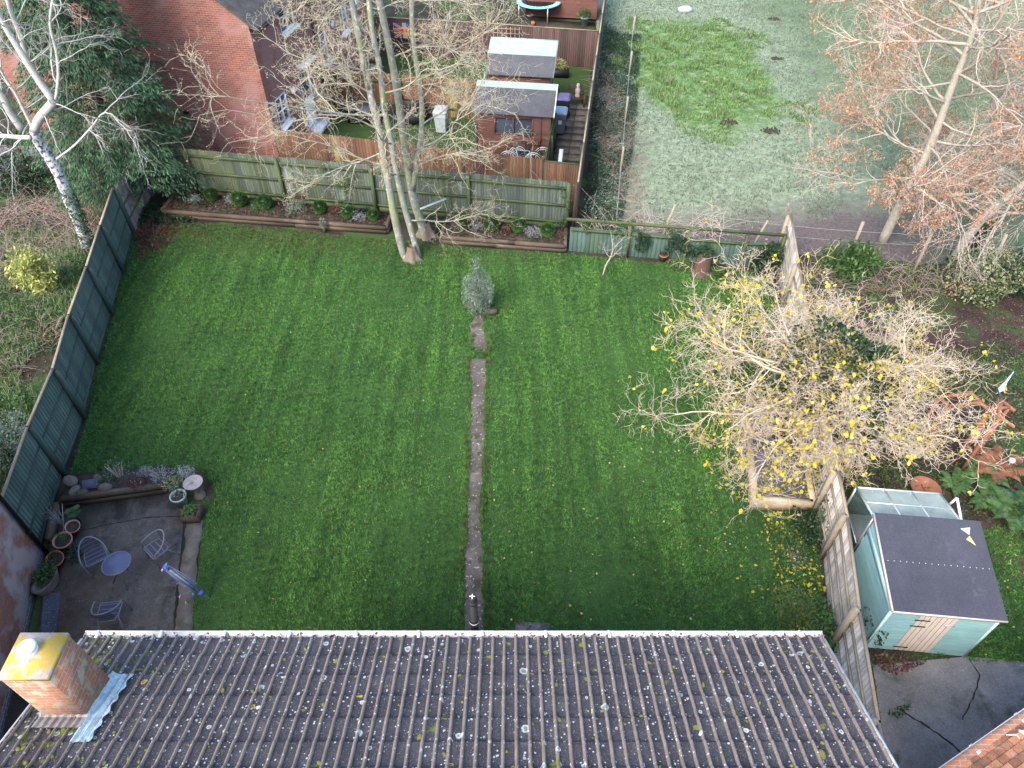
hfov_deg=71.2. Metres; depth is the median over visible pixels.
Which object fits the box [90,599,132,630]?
garden chair
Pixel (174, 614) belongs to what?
patio joint
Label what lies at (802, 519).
shrub
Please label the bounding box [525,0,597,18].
outbuilding
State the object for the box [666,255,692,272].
shrub
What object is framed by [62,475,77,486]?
stone
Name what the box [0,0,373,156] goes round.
brick house
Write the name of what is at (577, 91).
garden ornament
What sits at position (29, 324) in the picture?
wild leaves
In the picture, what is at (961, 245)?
tree
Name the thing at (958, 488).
fern
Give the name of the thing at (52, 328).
brambles
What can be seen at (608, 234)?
ivy
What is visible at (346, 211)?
box ball
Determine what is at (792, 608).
shrub
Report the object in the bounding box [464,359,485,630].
path
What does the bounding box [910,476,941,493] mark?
bowl planter
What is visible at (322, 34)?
window
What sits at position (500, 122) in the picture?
window
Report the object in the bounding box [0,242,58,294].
golden shrub
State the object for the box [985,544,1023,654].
fallen leaves
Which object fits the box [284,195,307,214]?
bed plant
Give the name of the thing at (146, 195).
fence
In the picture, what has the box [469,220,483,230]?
bed plant
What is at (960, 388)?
weeds
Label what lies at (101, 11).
conifer
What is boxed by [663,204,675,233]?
stake
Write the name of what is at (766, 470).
yellow litter
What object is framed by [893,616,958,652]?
door
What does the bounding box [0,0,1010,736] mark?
ground
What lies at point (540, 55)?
garden shed
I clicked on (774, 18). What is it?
molehill
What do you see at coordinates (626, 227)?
scrub leaves
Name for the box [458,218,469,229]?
box ball
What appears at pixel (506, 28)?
trellis
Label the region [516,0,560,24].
trampoline
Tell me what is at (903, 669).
fallen leaves
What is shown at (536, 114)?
garden shed
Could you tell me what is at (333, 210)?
bed plant
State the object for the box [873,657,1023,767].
driveway
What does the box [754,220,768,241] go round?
stake
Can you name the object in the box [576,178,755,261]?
brambles
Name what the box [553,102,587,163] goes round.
passage paving
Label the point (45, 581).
stone trough
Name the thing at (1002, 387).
ornament
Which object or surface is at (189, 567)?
patio strip
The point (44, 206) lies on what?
brambles
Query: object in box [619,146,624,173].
stake
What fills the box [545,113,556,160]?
fence
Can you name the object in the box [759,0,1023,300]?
tree
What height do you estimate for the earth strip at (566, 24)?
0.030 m
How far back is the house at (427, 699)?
8.57 m
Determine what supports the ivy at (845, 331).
attached to the spreading tree at (891, 432)
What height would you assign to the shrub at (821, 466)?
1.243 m
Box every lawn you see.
[70,224,823,630]
[967,527,1023,660]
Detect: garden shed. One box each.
[472,80,559,159]
[485,37,558,83]
[854,513,1007,656]
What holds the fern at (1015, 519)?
on the neighbour ground at (979, 331)
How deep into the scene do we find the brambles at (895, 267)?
23.78 m
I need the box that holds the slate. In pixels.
[82,479,97,488]
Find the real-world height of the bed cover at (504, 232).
0.166 m
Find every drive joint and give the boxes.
[901,709,960,752]
[962,658,980,719]
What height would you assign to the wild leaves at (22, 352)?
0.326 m
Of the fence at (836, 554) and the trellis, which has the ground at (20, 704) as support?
the fence at (836, 554)
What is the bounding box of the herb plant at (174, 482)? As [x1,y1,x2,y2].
[155,474,183,490]
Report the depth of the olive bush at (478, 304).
21.99 m
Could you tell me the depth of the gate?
26.40 m
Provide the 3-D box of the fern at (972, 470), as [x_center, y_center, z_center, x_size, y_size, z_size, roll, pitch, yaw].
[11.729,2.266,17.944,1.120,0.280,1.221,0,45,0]
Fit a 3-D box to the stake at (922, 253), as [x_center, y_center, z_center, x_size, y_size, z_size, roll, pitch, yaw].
[13.675,-4.370,23.819,0.110,1.608,0.289,25,50,23]
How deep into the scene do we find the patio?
16.17 m
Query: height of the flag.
0.750 m
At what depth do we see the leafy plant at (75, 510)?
16.86 m
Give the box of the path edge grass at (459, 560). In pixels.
[453,331,492,630]
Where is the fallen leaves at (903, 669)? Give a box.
[874,651,926,675]
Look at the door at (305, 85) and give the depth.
31.00 m
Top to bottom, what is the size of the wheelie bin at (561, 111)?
1.050 m
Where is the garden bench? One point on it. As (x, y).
(581, 97)
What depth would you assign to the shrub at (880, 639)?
14.62 m
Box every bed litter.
[444,216,563,243]
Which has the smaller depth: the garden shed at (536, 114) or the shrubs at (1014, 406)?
the shrubs at (1014, 406)
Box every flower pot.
[45,550,64,567]
[51,531,73,550]
[64,519,79,534]
[169,489,187,507]
[576,7,591,26]
[659,251,668,261]
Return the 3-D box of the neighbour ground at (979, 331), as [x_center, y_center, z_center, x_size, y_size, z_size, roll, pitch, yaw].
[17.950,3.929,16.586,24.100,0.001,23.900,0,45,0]
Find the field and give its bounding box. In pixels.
[596,0,1023,266]
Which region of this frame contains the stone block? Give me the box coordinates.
[484,307,496,315]
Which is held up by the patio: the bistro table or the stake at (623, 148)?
the bistro table
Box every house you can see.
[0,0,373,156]
[0,494,49,740]
[0,593,898,767]
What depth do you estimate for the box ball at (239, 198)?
26.54 m
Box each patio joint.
[80,516,179,530]
[173,524,185,630]
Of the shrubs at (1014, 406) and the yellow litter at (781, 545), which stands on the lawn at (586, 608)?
the yellow litter at (781, 545)
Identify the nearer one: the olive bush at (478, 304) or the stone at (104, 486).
the stone at (104, 486)
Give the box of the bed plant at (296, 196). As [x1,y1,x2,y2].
[292,193,305,200]
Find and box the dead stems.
[895,339,1023,553]
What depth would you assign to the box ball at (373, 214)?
25.90 m
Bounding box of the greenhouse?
[847,486,962,550]
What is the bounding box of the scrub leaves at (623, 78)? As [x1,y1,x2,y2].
[582,21,641,230]
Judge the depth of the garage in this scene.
11.01 m
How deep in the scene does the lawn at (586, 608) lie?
18.76 m
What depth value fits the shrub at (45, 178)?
27.50 m
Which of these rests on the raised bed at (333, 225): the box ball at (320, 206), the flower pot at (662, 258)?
the box ball at (320, 206)
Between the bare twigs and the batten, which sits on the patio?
the bare twigs
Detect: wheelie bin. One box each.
[432,105,449,132]
[555,106,567,133]
[557,92,570,119]
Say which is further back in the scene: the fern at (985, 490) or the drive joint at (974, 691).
the fern at (985, 490)
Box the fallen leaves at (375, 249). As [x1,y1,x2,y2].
[168,228,564,266]
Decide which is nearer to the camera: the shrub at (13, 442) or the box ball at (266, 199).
the shrub at (13, 442)
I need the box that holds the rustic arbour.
[906,392,1015,473]
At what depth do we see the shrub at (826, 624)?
14.91 m
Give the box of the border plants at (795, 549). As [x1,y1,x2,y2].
[763,510,823,630]
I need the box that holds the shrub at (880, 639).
[863,607,888,649]
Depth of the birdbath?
17.42 m
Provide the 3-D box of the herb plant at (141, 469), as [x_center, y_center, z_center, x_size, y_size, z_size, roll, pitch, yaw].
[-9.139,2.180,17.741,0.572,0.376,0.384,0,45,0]
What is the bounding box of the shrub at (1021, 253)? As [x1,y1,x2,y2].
[996,239,1023,298]
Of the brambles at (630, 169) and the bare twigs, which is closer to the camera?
the bare twigs
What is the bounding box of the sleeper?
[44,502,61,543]
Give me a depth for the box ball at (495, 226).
25.35 m
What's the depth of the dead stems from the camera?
19.09 m
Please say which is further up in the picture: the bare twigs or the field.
the field
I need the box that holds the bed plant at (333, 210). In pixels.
[327,206,340,215]
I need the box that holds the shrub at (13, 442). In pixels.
[0,407,29,473]
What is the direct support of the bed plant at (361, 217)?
on the raised bed at (333, 225)
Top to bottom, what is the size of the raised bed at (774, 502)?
0.417 m
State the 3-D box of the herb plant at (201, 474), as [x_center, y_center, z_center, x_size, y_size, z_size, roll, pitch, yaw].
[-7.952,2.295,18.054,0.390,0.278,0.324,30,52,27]
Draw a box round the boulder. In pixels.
[677,6,692,12]
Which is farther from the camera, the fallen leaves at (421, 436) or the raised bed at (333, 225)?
the raised bed at (333, 225)
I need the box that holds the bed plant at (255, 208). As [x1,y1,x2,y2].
[249,198,268,213]
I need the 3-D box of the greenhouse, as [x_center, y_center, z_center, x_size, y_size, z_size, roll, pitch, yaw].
[8.622,3.100,15.951,1.935,2.058,1.078,4,45,4]
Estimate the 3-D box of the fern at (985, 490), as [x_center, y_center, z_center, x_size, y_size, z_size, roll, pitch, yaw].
[11.548,2.858,17.352,1.187,0.282,1.017,-27,51,-25]
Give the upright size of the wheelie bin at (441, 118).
1.050 m
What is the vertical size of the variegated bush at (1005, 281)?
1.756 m
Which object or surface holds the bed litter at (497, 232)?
on the raised bed at (505, 243)
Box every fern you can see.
[939,466,975,497]
[959,456,1009,488]
[966,482,1016,518]
[971,444,1023,484]
[978,484,1023,537]
[1006,481,1023,516]
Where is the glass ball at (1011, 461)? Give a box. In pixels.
[1008,457,1015,464]
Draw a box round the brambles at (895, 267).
[737,248,1000,306]
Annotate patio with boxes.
[38,492,183,642]
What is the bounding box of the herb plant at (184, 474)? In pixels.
[174,464,195,478]
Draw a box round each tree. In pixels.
[0,0,163,251]
[154,0,541,263]
[612,200,1022,526]
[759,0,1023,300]
[896,21,1023,289]
[913,0,1023,226]
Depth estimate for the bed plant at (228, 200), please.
26.86 m
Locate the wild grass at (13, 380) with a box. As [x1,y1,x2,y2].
[0,223,96,508]
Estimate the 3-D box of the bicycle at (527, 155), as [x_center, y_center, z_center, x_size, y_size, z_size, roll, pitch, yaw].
[0.339,-9.200,29.006,1.773,1.025,0.561,0,45,0]
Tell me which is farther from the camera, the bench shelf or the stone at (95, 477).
the stone at (95, 477)
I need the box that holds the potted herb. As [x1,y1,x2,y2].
[63,543,83,564]
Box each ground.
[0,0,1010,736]
[322,24,596,214]
[799,256,1023,725]
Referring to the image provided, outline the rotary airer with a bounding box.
[162,564,209,599]
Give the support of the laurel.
on the neighbour ground at (979, 331)
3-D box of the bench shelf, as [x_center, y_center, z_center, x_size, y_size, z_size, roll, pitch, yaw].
[8.062,3.558,16.418,0.700,0.750,0.800,4,45,4]
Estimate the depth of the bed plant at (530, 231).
25.35 m
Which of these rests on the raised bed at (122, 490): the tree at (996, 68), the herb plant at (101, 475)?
the herb plant at (101, 475)
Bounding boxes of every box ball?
[203,187,218,201]
[230,190,247,206]
[256,194,272,208]
[313,199,327,213]
[340,205,353,218]
[367,208,379,220]
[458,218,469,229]
[483,214,499,231]
[510,216,526,232]
[539,222,555,237]
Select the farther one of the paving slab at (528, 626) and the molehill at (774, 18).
the molehill at (774, 18)
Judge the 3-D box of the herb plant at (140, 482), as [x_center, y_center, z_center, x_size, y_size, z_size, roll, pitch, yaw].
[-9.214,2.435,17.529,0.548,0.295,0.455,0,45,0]
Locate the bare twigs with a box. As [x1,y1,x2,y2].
[39,502,64,526]
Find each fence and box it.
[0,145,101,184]
[1,188,136,543]
[115,156,153,228]
[127,144,570,227]
[273,129,543,179]
[326,70,476,118]
[373,16,600,67]
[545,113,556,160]
[566,217,786,267]
[572,0,605,226]
[778,213,884,741]
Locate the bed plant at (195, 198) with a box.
[188,193,203,202]
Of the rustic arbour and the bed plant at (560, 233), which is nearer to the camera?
the rustic arbour
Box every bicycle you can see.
[501,144,540,158]
[508,140,546,160]
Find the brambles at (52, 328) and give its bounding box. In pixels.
[0,274,71,388]
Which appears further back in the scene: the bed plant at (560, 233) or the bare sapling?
the bed plant at (560, 233)
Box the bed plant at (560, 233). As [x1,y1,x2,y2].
[555,230,564,237]
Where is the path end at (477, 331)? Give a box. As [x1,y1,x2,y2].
[470,314,486,351]
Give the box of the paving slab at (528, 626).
[515,622,549,630]
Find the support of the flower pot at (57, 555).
on the patio
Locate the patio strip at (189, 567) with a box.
[174,520,203,630]
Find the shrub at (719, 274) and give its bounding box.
[704,265,755,281]
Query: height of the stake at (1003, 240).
1.677 m
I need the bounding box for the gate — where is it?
[543,160,579,205]
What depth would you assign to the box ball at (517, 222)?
25.30 m
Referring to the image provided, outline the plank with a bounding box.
[558,149,562,161]
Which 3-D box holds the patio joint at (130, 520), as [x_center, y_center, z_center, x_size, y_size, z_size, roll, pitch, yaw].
[-9.099,3.302,17.172,2.402,0.001,0.142,-7,45,-7]
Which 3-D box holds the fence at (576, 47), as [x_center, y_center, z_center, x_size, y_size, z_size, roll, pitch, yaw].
[-1.411,-17.661,36.871,11.833,1.833,0.244,7,45,7]
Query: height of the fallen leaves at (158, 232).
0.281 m
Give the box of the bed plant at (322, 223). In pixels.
[318,218,326,232]
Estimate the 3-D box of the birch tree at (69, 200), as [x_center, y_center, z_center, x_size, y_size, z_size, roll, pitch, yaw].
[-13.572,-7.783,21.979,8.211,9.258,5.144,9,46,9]
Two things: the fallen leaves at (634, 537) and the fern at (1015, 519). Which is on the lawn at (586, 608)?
the fallen leaves at (634, 537)
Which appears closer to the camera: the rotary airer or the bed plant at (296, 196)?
the rotary airer
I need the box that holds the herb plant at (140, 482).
[127,477,145,491]
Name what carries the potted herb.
on the patio
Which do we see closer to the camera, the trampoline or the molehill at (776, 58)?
the molehill at (776, 58)
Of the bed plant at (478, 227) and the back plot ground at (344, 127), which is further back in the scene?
the back plot ground at (344, 127)
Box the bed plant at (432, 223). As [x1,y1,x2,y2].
[425,214,441,225]
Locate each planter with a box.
[180,503,203,523]
[554,57,568,77]
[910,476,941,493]
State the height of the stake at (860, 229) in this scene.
1.321 m
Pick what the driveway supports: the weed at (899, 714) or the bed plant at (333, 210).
the weed at (899, 714)
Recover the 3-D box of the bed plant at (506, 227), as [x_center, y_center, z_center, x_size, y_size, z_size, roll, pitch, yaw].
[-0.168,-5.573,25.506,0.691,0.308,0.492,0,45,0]
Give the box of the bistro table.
[101,551,142,590]
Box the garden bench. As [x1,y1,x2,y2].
[568,83,584,107]
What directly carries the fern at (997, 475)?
on the neighbour ground at (979, 331)
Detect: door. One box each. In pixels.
[295,55,329,133]
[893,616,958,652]
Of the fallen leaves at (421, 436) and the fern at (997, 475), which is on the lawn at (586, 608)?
the fallen leaves at (421, 436)
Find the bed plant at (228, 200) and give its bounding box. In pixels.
[224,193,231,203]
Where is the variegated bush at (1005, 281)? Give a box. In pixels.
[942,245,1023,308]
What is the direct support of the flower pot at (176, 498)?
on the patio
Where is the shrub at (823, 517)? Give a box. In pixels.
[816,505,828,539]
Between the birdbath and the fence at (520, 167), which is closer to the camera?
the birdbath
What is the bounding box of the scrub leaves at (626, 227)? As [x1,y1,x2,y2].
[609,217,740,239]
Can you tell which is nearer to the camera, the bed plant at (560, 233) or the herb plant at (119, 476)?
the herb plant at (119, 476)
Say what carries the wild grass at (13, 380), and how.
on the ground at (20, 704)
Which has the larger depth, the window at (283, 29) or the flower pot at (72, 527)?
the window at (283, 29)
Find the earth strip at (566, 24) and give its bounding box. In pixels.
[523,19,595,29]
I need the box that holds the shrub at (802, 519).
[789,504,823,547]
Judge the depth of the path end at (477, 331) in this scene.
22.05 m
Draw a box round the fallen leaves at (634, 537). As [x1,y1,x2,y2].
[493,448,763,619]
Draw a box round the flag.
[393,23,415,38]
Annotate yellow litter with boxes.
[758,431,809,496]
[764,510,826,630]
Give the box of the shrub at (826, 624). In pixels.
[809,595,837,653]
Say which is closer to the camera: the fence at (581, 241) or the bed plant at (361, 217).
the fence at (581, 241)
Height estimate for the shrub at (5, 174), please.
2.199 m
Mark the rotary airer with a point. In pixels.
(186, 582)
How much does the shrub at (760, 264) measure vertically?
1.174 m
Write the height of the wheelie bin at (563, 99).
1.050 m
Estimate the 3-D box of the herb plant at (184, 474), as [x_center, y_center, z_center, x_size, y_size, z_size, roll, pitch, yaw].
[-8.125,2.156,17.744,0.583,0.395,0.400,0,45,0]
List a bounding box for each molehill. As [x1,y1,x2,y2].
[720,118,737,125]
[760,126,779,134]
[765,17,780,20]
[771,56,783,59]
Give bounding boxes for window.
[275,91,295,129]
[278,7,299,37]
[319,31,333,66]
[338,6,352,37]
[494,116,532,136]
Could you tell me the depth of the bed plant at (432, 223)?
25.80 m
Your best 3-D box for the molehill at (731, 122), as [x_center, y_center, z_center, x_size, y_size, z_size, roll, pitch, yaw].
[9.766,-11.813,32.269,0.826,0.090,0.650,-25,50,-23]
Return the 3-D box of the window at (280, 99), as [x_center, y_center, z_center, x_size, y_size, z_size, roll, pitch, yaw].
[-9.104,-10.951,28.639,0.443,1.215,1.148,0,45,0]
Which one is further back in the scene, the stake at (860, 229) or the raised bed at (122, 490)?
the stake at (860, 229)
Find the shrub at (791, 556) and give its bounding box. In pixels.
[782,544,810,571]
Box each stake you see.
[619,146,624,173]
[624,96,628,121]
[628,51,632,74]
[632,16,635,39]
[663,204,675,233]
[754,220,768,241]
[855,221,864,242]
[911,230,934,272]
[988,233,1007,276]
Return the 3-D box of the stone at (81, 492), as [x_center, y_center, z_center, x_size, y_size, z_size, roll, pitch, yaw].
[-10.430,2.637,17.363,0.270,0.135,0.219,0,45,0]
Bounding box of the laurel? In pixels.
[820,237,887,285]
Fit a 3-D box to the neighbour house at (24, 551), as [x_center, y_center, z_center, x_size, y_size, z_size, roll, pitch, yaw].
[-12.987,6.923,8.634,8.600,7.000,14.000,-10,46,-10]
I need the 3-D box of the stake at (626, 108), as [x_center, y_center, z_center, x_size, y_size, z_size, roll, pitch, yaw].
[5.108,-12.233,31.961,0.087,1.208,0.194,16,47,15]
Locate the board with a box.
[82,233,137,422]
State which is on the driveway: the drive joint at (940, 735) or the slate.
the drive joint at (940, 735)
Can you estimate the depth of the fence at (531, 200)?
26.31 m
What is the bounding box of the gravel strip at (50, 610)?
[41,592,59,632]
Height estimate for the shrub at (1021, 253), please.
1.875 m
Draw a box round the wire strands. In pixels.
[612,11,1021,255]
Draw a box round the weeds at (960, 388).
[805,257,1011,735]
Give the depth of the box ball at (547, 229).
25.13 m
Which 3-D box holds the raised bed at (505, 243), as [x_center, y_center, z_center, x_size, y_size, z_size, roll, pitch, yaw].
[-0.282,-5.395,25.677,4.586,0.317,1.400,5,45,5]
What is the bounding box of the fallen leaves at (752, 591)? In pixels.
[709,446,768,592]
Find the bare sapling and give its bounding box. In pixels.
[598,228,630,275]
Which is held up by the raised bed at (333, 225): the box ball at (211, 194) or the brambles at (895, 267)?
the box ball at (211, 194)
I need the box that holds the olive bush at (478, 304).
[461,256,493,317]
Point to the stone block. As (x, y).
(492, 311)
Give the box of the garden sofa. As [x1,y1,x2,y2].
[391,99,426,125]
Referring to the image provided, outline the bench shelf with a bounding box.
[849,514,872,551]
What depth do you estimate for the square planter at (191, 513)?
17.09 m
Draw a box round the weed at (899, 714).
[888,684,919,718]
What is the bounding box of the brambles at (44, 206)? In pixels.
[0,173,105,293]
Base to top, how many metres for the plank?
0.916 m
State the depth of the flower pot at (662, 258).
24.60 m
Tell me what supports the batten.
attached to the fence at (531, 200)
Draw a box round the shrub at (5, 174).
[0,126,77,198]
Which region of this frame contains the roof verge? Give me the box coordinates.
[941,710,1023,767]
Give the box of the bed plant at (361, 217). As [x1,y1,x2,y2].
[351,211,366,220]
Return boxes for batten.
[420,198,445,209]
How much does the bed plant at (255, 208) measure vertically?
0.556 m
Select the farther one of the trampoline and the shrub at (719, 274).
the trampoline
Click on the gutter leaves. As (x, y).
(331, 635)
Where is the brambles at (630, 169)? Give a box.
[582,57,661,227]
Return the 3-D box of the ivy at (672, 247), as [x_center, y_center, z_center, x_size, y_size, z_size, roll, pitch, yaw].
[5.410,-4.774,24.197,2.536,1.014,0.245,6,45,6]
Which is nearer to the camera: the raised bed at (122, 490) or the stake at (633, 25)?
the raised bed at (122, 490)
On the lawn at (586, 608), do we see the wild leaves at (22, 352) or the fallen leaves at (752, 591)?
the fallen leaves at (752, 591)
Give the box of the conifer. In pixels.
[0,0,213,217]
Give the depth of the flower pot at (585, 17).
40.57 m
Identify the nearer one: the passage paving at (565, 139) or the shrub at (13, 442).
the shrub at (13, 442)
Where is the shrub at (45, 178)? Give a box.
[7,154,69,195]
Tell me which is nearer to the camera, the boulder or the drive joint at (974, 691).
the drive joint at (974, 691)
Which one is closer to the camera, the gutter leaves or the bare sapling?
the gutter leaves
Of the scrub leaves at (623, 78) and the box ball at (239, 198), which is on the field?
the scrub leaves at (623, 78)
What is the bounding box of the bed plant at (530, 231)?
[523,225,540,237]
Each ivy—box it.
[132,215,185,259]
[137,201,196,225]
[320,162,368,208]
[555,179,574,223]
[583,220,644,237]
[633,230,696,257]
[765,314,905,464]
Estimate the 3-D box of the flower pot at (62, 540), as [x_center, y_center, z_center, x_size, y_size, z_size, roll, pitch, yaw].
[-10.363,3.650,16.529,0.424,0.466,0.423,0,45,0]
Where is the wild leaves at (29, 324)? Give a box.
[0,223,115,534]
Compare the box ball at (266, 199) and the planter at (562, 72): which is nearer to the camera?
the box ball at (266, 199)
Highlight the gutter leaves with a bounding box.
[84,628,825,637]
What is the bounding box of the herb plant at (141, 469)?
[133,465,153,479]
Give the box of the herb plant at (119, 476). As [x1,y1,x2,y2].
[103,459,132,483]
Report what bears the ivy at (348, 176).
attached to the fence at (531, 200)
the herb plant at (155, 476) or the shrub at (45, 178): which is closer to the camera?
the herb plant at (155, 476)
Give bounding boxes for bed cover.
[445,216,564,244]
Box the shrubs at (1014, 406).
[804,280,1023,530]
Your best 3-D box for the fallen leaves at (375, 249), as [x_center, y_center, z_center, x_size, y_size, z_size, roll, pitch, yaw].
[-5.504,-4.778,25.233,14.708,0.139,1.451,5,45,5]
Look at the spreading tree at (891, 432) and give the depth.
17.56 m
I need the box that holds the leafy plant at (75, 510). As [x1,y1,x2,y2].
[64,504,80,521]
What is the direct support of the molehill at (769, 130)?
on the field
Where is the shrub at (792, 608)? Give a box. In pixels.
[769,582,822,630]
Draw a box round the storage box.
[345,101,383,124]
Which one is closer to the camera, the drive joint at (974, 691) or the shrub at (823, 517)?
the drive joint at (974, 691)
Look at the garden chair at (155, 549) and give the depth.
16.15 m
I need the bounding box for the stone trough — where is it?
[31,557,58,595]
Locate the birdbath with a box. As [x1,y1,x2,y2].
[183,475,205,500]
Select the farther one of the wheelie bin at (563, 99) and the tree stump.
the wheelie bin at (563, 99)
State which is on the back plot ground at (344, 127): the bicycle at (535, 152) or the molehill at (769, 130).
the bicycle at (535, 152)
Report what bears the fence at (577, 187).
on the ground at (20, 704)
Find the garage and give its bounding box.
[939,708,1023,767]
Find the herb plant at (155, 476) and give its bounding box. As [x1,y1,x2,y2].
[149,464,175,482]
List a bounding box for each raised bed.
[59,465,174,507]
[160,190,391,233]
[440,215,567,252]
[741,407,815,512]
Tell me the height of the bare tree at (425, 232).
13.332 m
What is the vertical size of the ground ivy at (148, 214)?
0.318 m
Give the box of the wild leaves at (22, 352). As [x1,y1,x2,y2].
[0,282,66,491]
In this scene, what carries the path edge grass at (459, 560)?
on the lawn at (586, 608)
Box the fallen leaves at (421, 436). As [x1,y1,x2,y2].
[227,319,627,604]
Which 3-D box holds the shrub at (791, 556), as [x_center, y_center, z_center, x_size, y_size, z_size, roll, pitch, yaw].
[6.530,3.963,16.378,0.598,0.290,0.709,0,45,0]
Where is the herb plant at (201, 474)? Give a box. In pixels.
[191,469,205,478]
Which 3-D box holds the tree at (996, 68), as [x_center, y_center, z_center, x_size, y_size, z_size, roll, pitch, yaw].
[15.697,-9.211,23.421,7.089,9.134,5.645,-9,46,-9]
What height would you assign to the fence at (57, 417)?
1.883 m
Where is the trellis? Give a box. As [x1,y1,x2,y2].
[493,27,519,37]
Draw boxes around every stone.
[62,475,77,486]
[68,485,81,495]
[77,489,88,495]
[92,474,102,482]
[97,482,112,490]
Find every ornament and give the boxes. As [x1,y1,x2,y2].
[575,83,580,96]
[996,371,1013,395]
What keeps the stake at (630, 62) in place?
on the field
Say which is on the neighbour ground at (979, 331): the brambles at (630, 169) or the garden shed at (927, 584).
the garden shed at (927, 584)
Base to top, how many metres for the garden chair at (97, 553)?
0.820 m
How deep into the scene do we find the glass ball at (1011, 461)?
17.91 m
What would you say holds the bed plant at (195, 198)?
on the raised bed at (333, 225)
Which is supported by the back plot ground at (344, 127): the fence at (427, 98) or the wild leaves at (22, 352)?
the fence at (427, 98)
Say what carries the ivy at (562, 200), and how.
attached to the fence at (531, 200)
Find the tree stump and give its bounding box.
[691,241,715,278]
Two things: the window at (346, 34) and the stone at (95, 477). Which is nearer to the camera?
the stone at (95, 477)
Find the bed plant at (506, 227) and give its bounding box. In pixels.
[499,223,511,232]
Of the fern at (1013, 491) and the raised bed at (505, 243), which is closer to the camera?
the fern at (1013, 491)
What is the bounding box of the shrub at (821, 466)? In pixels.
[811,465,831,518]
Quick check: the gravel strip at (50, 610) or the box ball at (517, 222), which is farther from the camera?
the box ball at (517, 222)
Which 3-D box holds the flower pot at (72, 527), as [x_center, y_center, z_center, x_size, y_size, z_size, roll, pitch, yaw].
[-10.321,3.420,16.857,0.336,0.352,0.328,0,45,0]
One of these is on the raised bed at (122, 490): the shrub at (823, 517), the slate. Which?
the slate
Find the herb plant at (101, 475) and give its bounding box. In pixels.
[90,471,113,486]
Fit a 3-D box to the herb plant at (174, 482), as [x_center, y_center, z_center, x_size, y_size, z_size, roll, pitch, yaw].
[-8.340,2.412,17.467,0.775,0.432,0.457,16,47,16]
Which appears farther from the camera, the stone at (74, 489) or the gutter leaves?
the stone at (74, 489)
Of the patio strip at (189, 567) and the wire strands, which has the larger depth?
the wire strands
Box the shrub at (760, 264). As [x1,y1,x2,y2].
[748,240,785,276]
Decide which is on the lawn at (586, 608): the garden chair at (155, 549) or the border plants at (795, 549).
the border plants at (795, 549)
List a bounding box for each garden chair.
[77,535,110,578]
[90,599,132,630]
[141,528,180,570]

